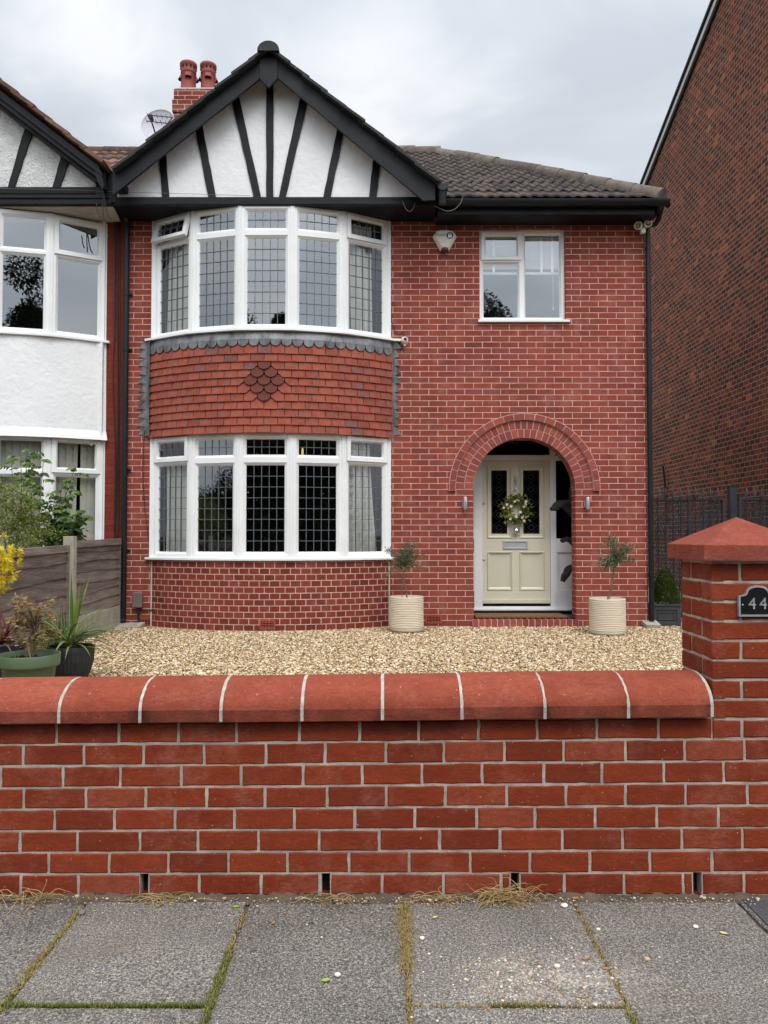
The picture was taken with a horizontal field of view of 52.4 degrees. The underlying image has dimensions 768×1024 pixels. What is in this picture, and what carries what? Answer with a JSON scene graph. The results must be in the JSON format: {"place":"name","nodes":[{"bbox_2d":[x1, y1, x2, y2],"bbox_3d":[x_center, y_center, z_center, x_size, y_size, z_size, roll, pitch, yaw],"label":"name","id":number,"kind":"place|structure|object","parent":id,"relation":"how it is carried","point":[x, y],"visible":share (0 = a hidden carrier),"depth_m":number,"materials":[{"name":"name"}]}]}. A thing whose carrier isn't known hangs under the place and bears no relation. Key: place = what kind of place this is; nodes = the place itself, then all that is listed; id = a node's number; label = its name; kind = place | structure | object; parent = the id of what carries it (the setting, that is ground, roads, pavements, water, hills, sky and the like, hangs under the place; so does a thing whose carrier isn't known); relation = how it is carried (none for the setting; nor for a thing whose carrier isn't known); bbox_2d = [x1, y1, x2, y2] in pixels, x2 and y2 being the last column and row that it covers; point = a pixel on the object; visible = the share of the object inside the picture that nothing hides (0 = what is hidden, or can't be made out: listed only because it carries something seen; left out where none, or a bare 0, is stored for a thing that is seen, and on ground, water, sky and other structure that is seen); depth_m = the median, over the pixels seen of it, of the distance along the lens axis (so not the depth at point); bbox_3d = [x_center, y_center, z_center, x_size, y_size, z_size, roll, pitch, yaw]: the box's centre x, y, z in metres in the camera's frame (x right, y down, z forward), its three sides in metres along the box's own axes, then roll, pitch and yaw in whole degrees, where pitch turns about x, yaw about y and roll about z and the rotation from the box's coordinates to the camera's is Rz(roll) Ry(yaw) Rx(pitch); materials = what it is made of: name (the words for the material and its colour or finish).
{"place":"outdoors","nodes":[
{"label":"outdoors","id":0,"kind":"place"},
{"bbox_2d":[0,599,39,677],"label":"potted red flax","id":1,"kind":"object","parent":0,"point":[5,646],"visible":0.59,"depth_m":5.77,"materials":[{"name":"plant"}]},
{"bbox_2d":[0,0,709,183],"label":"sky","id":2,"kind":"structure","parent":0,"point":[586,86],"materials":[{"name":"grey"}]},
{"bbox_2d":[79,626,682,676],"bbox_3d":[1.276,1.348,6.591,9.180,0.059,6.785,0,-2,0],"label":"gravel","id":3,"kind":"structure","parent":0,"point":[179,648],"depth_m":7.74,"materials":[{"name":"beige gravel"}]},
{"bbox_2d":[0,592,62,677],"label":"potted maple","id":4,"kind":"object","parent":3,"relation":"on","point":[33,662],"visible":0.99,"depth_m":5.32,"materials":[{"name":"brown plant"}]},
{"bbox_2d":[11,574,129,676],"bbox_3d":[-2.434,0.905,6.144,1.004,0.852,0.826,0,-2,0],"label":"potted cordyline","id":5,"kind":"object","parent":3,"relation":"on","point":[77,658],"visible":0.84,"depth_m":6.08,"materials":[{"name":"plant"}]},
{"bbox_2d":[0,897,767,1023],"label":"pavement","id":6,"kind":"structure","parent":0,"point":[188,939],"depth_m":2.51,"materials":[{"name":"concrete"}]},
{"bbox_2d":[78,909,85,914],"bbox_3d":[-1.093,1.448,2.821,0.026,0.017,0.027,0,-2,0],"label":"pebble","id":7,"kind":"object","parent":6,"relation":"on","point":[82,912],"visible":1,"depth_m":2.81,"materials":[{"name":"white stone"}]},
{"bbox_2d":[0,902,643,1023],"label":"moss","id":8,"kind":"object","parent":6,"relation":"on","point":[404,938],"visible":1,"depth_m":2.32,"materials":[{"name":"green plant"}]},
{"bbox_2d":[0,892,767,904],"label":"dirt strip","id":9,"kind":"object","parent":6,"relation":"on","point":[379,899],"visible":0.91,"depth_m":2.94,"materials":[{"name":"brown soil"}]},
{"bbox_2d":[0,881,68,914],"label":"dry grass","id":10,"kind":"structure","parent":9,"relation":"on","point":[26,901],"depth_m":2.91,"materials":[{"name":"plant"}]},
{"bbox_2d":[114,885,215,908],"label":"dry grass","id":11,"kind":"structure","parent":9,"relation":"on","point":[160,898],"depth_m":2.92,"materials":[{"name":"plant"}]},
{"bbox_2d":[291,891,359,908],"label":"dry grass","id":12,"kind":"structure","parent":9,"relation":"on","point":[332,896],"depth_m":2.92,"materials":[{"name":"plant"}]},
{"bbox_2d":[390,886,489,912],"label":"dry grass","id":13,"kind":"structure","parent":9,"relation":"on","point":[426,898],"depth_m":2.91,"materials":[{"name":"plant"}]},
{"bbox_2d":[468,877,555,911],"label":"dry grass","id":14,"kind":"structure","parent":9,"relation":"on","point":[501,897],"depth_m":2.91,"materials":[{"name":"plant"}]},
{"bbox_2d":[0,894,767,1023],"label":"grit","id":15,"kind":"object","parent":6,"relation":"on","point":[76,896],"visible":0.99,"depth_m":2.49,"materials":[{"name":"beige gravel"}]},
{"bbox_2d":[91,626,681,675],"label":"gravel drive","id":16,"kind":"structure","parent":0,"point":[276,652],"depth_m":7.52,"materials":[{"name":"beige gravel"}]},
{"bbox_2d":[0,532,24,595],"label":"yellow shrub","id":17,"kind":"object","parent":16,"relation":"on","point":[6,565],"visible":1,"depth_m":5.62,"materials":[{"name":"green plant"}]},
{"bbox_2d":[9,632,60,649],"bbox_3d":[-2.797,1.174,6.525,0.768,0.338,0.650,0,-2,0],"label":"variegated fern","id":18,"kind":"object","parent":16,"relation":"on","point":[44,644],"visible":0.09,"depth_m":6.51,"materials":[{"name":"green plant"}]},
{"bbox_2d":[30,603,82,648],"bbox_3d":[-3.144,1.102,7.426,0.528,0.538,0.561,1,-2,-35],"label":"sword leaf clump","id":19,"kind":"object","parent":16,"relation":"on","point":[59,624],"visible":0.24,"depth_m":7.39,"materials":[{"name":"green plant"}]},
{"bbox_2d":[0,536,121,649],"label":"timber fence","id":20,"kind":"object","parent":16,"relation":"on","point":[96,562],"visible":0.66,"depth_m":8.18,"materials":[{"name":"wood"}]},
{"bbox_2d":[380,538,428,632],"bbox_3d":[0.237,0.870,9.337,0.581,1.114,0.580,0,-2,0],"label":"potted olive tree","id":21,"kind":"object","parent":16,"relation":"on","point":[406,612],"visible":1,"depth_m":9.20,"materials":[{"name":"beige ceramic"}]},
{"bbox_2d":[589,531,637,635],"bbox_3d":[2.676,0.815,9.042,0.592,1.206,0.538,0,-2,0],"label":"potted olive tree","id":22,"kind":"object","parent":16,"relation":"on","point":[607,615],"visible":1,"depth_m":8.91,"materials":[{"name":"beige ceramic"}]},
{"bbox_2d":[648,565,681,625],"bbox_3d":[3.631,1.068,10.101,0.472,0.763,0.436,0,-2,0],"label":"potted conifer","id":23,"kind":"object","parent":16,"relation":"on","point":[666,614],"visible":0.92,"depth_m":9.95,"materials":[{"name":"green plant"}]},
{"bbox_2d":[474,611,571,611],"bbox_3d":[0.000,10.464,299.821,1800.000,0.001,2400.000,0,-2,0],"label":"ground","id":24,"kind":"structure","parent":0,"point":[522,611],"depth_m":14.68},
{"bbox_2d":[0,670,767,904],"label":"garden wall","id":25,"kind":"structure","parent":24,"relation":"on","point":[626,782],"depth_m":2.97,"materials":[{"name":"brick"}]},
{"bbox_2d":[667,517,767,737],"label":"gate pier","id":26,"kind":"structure","parent":25,"relation":"on","point":[724,565],"depth_m":2.99,"materials":[{"name":"brick"}]},
{"bbox_2d":[737,585,767,616],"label":"number plaque","id":27,"kind":"object","parent":26,"relation":"attached to","point":[752,600],"visible":1,"depth_m":2.98,"materials":[{"name":"metal"}]},
{"bbox_2d":[111,40,670,631],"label":"semi detached house","id":28,"kind":"structure","parent":24,"relation":"on","point":[485,396],"depth_m":9.86,"materials":[{"name":"brick"}]},
{"bbox_2d":[0,188,248,195],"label":"cable","id":29,"kind":"object","parent":28,"relation":"attached to","point":[129,192],"visible":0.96,"depth_m":9.47,"materials":[{"name":"black plastic"}]},
{"bbox_2d":[132,592,153,621],"bbox_3d":[-2.988,1.223,9.803,0.345,0.437,0.070,0,-2,0],"label":"cable box","id":30,"kind":"object","parent":28,"relation":"attached to","point":[137,600],"visible":0.91,"depth_m":9.77,"materials":[{"name":"plastic"}]},
{"bbox_2d":[143,430,148,538],"bbox_3d":[-2.987,-0.232,9.870,0.137,1.617,0.008,0,-2,0],"label":"cable","id":31,"kind":"object","parent":28,"relation":"attached to","point":[143,485],"visible":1,"depth_m":9.87,"materials":[{"name":"black plastic"}]},
{"bbox_2d":[141,109,173,136],"bbox_3d":[-3.303,-5.384,11.393,0.455,1.148,0.549,1,-2,-34],"label":"satellite dish","id":32,"kind":"object","parent":28,"relation":"attached to","point":[148,129],"visible":0.59,"depth_m":11.53,"materials":[{"name":"paint"}]},
{"bbox_2d":[145,112,172,123],"bbox_3d":[-3.163,-5.343,10.966,0.387,0.560,0.015,0,-2,0],"label":"tv aerial","id":33,"kind":"object","parent":28,"relation":"attached to","point":[160,120],"visible":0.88,"depth_m":10.97,"materials":[{"name":"grey metal"}]},
{"bbox_2d":[166,455,186,551],"bbox_3d":[-2.582,-0.079,9.799,0.430,1.260,0.083,-1,-2,29],"label":"curtain","id":34,"kind":"object","parent":28,"relation":"hanging from","point":[184,494],"visible":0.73,"depth_m":9.81,"materials":[{"name":"fabric"}]},
{"bbox_2d":[167,234,188,331],"bbox_3d":[-2.575,-2.856,9.884,0.460,1.281,0.085,-1,-2,29],"label":"curtain","id":35,"kind":"object","parent":28,"relation":"hanging from","point":[185,301],"visible":0.5,"depth_m":9.90,"materials":[{"name":"fabric"}]},
{"bbox_2d":[145,433,393,560],"bbox_3d":[-1.444,-0.180,9.647,3.140,1.546,0.591,0,-2,0],"label":"bay window","id":36,"kind":"structure","parent":28,"relation":"in","point":[239,460],"depth_m":9.55,"materials":[{"name":"white plastic"}]},
{"bbox_2d":[145,206,400,341],"bbox_3d":[-1.411,-2.958,9.708,3.256,1.567,0.636,0,-2,0],"label":"bay window","id":37,"kind":"structure","parent":28,"relation":"in","point":[241,233],"depth_m":9.63,"materials":[{"name":"white plastic"}]},
{"bbox_2d":[350,224,371,331],"bbox_3d":[-0.284,-2.926,9.887,0.320,1.421,0.084,1,-2,-29],"label":"curtain","id":38,"kind":"object","parent":28,"relation":"hanging from","point":[359,284],"visible":0.74,"depth_m":9.87,"materials":[{"name":"fabric"}]},
{"bbox_2d":[349,444,374,551],"bbox_3d":[-0.251,-0.148,9.828,0.400,1.400,0.085,1,-2,-30],"label":"curtain","id":39,"kind":"object","parent":28,"relation":"hanging from","point":[354,452],"visible":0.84,"depth_m":9.79,"materials":[{"name":"fabric"}]},
{"bbox_2d":[401,337,407,345],"bbox_3d":[0.261,-2.160,9.885,0.092,0.120,0.110,0,-2,0],"label":"security camera","id":40,"kind":"object","parent":28,"relation":"attached to","point":[404,340],"visible":1,"depth_m":9.85,"materials":[{"name":"beige plastic"}]},
{"bbox_2d":[432,230,456,252],"bbox_3d":[0.774,-3.447,9.944,0.308,0.295,0.077,0,-2,0],"label":"alarm box","id":41,"kind":"object","parent":28,"relation":"attached to","point":[444,240],"visible":1,"depth_m":9.91,"materials":[{"name":"beige plastic"}]},
{"bbox_2d":[462,497,467,509],"bbox_3d":[1.020,-0.109,9.837,0.062,0.158,0.082,0,-2,0],"label":"wall lamp","id":42,"kind":"object","parent":28,"relation":"attached to","point":[464,503],"visible":1,"depth_m":9.80,"materials":[{"name":"metal"}]},
{"bbox_2d":[498,491,534,526],"bbox_3d":[1.780,-0.041,10.451,0.511,0.495,0.106,0,-2,0],"label":"wreath","id":43,"kind":"object","parent":28,"relation":"attached to","point":[515,499],"visible":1,"depth_m":10.44,"materials":[{"name":"green plant"}]},
{"bbox_2d":[482,461,550,603],"bbox_3d":[1.781,0.271,10.483,0.910,1.925,0.119,0,-2,0],"label":"front door","id":44,"kind":"structure","parent":28,"relation":"in","point":[516,560],"depth_m":10.51,"materials":[{"name":"beige paint"}]},
{"bbox_2d":[474,613,566,617],"bbox_3d":[1.749,1.344,10.134,1.176,0.028,0.400,0,-2,0],"label":"doorstep","id":45,"kind":"object","parent":28,"relation":"on","point":[518,615],"visible":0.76,"depth_m":9.99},
{"bbox_2d":[483,237,558,309],"bbox_3d":[1.770,-3.108,10.142,1.019,0.970,0.092,0,-2,0],"label":"venetian blind","id":46,"kind":"object","parent":28,"relation":"attached to","point":[541,253],"visible":0.74,"depth_m":10.12,"materials":[{"name":"white plastic"}]},
{"bbox_2d":[478,230,569,322],"bbox_3d":[1.782,-3.020,10.008,1.167,1.215,0.175,0,-2,0],"label":"window","id":47,"kind":"structure","parent":28,"relation":"in","point":[519,260],"depth_m":10.03,"materials":[{"name":"white plastic"}]},
{"bbox_2d":[550,483,571,582],"bbox_3d":[2.451,0.381,10.271,0.561,2.019,0.240,0,-2,0],"label":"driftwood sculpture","id":48,"kind":"object","parent":28,"relation":"on","point":[565,505],"visible":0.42,"depth_m":10.21,"materials":[{"name":"black wood"}]},
{"bbox_2d":[584,497,589,509],"bbox_3d":[2.562,-0.109,9.837,0.062,0.158,0.082,0,-2,0],"label":"wall lamp","id":49,"kind":"object","parent":28,"relation":"attached to","point":[587,502],"visible":1,"depth_m":9.80,"materials":[{"name":"metal"}]},
{"bbox_2d":[634,220,651,233],"bbox_3d":[3.268,-3.625,9.889,0.225,0.196,0.189,0,-2,0],"label":"floodlight","id":50,"kind":"object","parent":28,"relation":"attached to","point":[641,227],"visible":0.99,"depth_m":9.85,"materials":[{"name":"beige plastic"}]},
{"bbox_2d":[640,0,767,592],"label":"brick end wall house","id":51,"kind":"structure","parent":24,"relation":"on","point":[707,166],"depth_m":13.95,"materials":[{"name":"red brick"}]},
{"bbox_2d":[662,466,667,524],"bbox_3d":[5.843,-0.344,16.218,0.108,1.230,0.044,0,-2,0],"label":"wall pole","id":52,"kind":"object","parent":51,"relation":"attached to","point":[663,471],"depth_m":16.21,"materials":[{"name":"black metal"}]},
{"bbox_2d":[648,587,682,625],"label":"side path","id":53,"kind":"structure","parent":0,"point":[661,602],"depth_m":14.75,"materials":[{"name":"concrete"}]},
{"bbox_2d":[726,486,737,519],"bbox_3d":[4.669,0.557,10.438,0.104,1.806,0.100,0,-2,0],"label":"gate post","id":54,"kind":"object","parent":53,"relation":"on","point":[732,502],"visible":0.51,"depth_m":10.42,"materials":[{"name":"black metal"}]},
{"bbox_2d":[653,487,725,616],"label":"metal gate","id":55,"kind":"structure","parent":54,"relation":"attached to","point":[703,514],"depth_m":10.44,"materials":[{"name":"black metal"}]},
{"bbox_2d":[737,487,767,527],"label":"metal gate","id":56,"kind":"structure","parent":54,"relation":"attached to","point":[746,515],"depth_m":10.45,"materials":[{"name":"black metal"}]},
{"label":"neighbour garden","id":57,"kind":"structure","parent":0,"visible":0},
{"bbox_2d":[0,470,71,549],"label":"leaved shrub","id":58,"kind":"object","parent":57,"relation":"on","point":[17,528],"visible":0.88,"depth_m":7.88,"materials":[{"name":"green plant"}]},
{"bbox_2d":[0,449,94,547],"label":"leafy shrub","id":59,"kind":"object","parent":57,"relation":"on","point":[72,524],"visible":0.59,"depth_m":8.59,"materials":[{"name":"green plant"}]},
{"bbox_2d":[0,78,137,546],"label":"neighbouring house","id":60,"kind":"structure","parent":57,"relation":"on","point":[56,300],"depth_m":9.66,"materials":[{"name":"paint"}]},
{"bbox_2d":[0,440,94,549],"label":"vertical blind","id":61,"kind":"object","parent":60,"relation":"hanging from","point":[67,455],"visible":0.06,"depth_m":9.79,"materials":[{"name":"fabric"}]},
{"bbox_2d":[0,436,104,546],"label":"bay window","id":62,"kind":"structure","parent":60,"relation":"in","point":[49,446],"depth_m":9.66,"materials":[{"name":"white plastic"}]},
{"bbox_2d":[0,209,109,343],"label":"bay window","id":63,"kind":"structure","parent":60,"relation":"in","point":[51,253],"depth_m":9.66,"materials":[{"name":"white plastic"}]},
{"bbox_2d":[96,165,110,219],"bbox_3d":[-3.381,-3.853,9.400,0.197,0.678,0.014,0,-2,0],"label":"cable","id":64,"kind":"object","parent":60,"relation":"attached to","point":[103,194],"visible":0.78,"depth_m":9.39,"materials":[{"name":"black plastic"}]},
{"bbox_2d":[112,215,119,538],"bbox_3d":[-3.397,-1.726,9.906,0.106,4.141,0.016,0,-2,0],"label":"cable","id":65,"kind":"object","parent":60,"relation":"attached to","point":[117,478],"visible":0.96,"depth_m":9.90,"materials":[{"name":"black plastic"}]}
]}

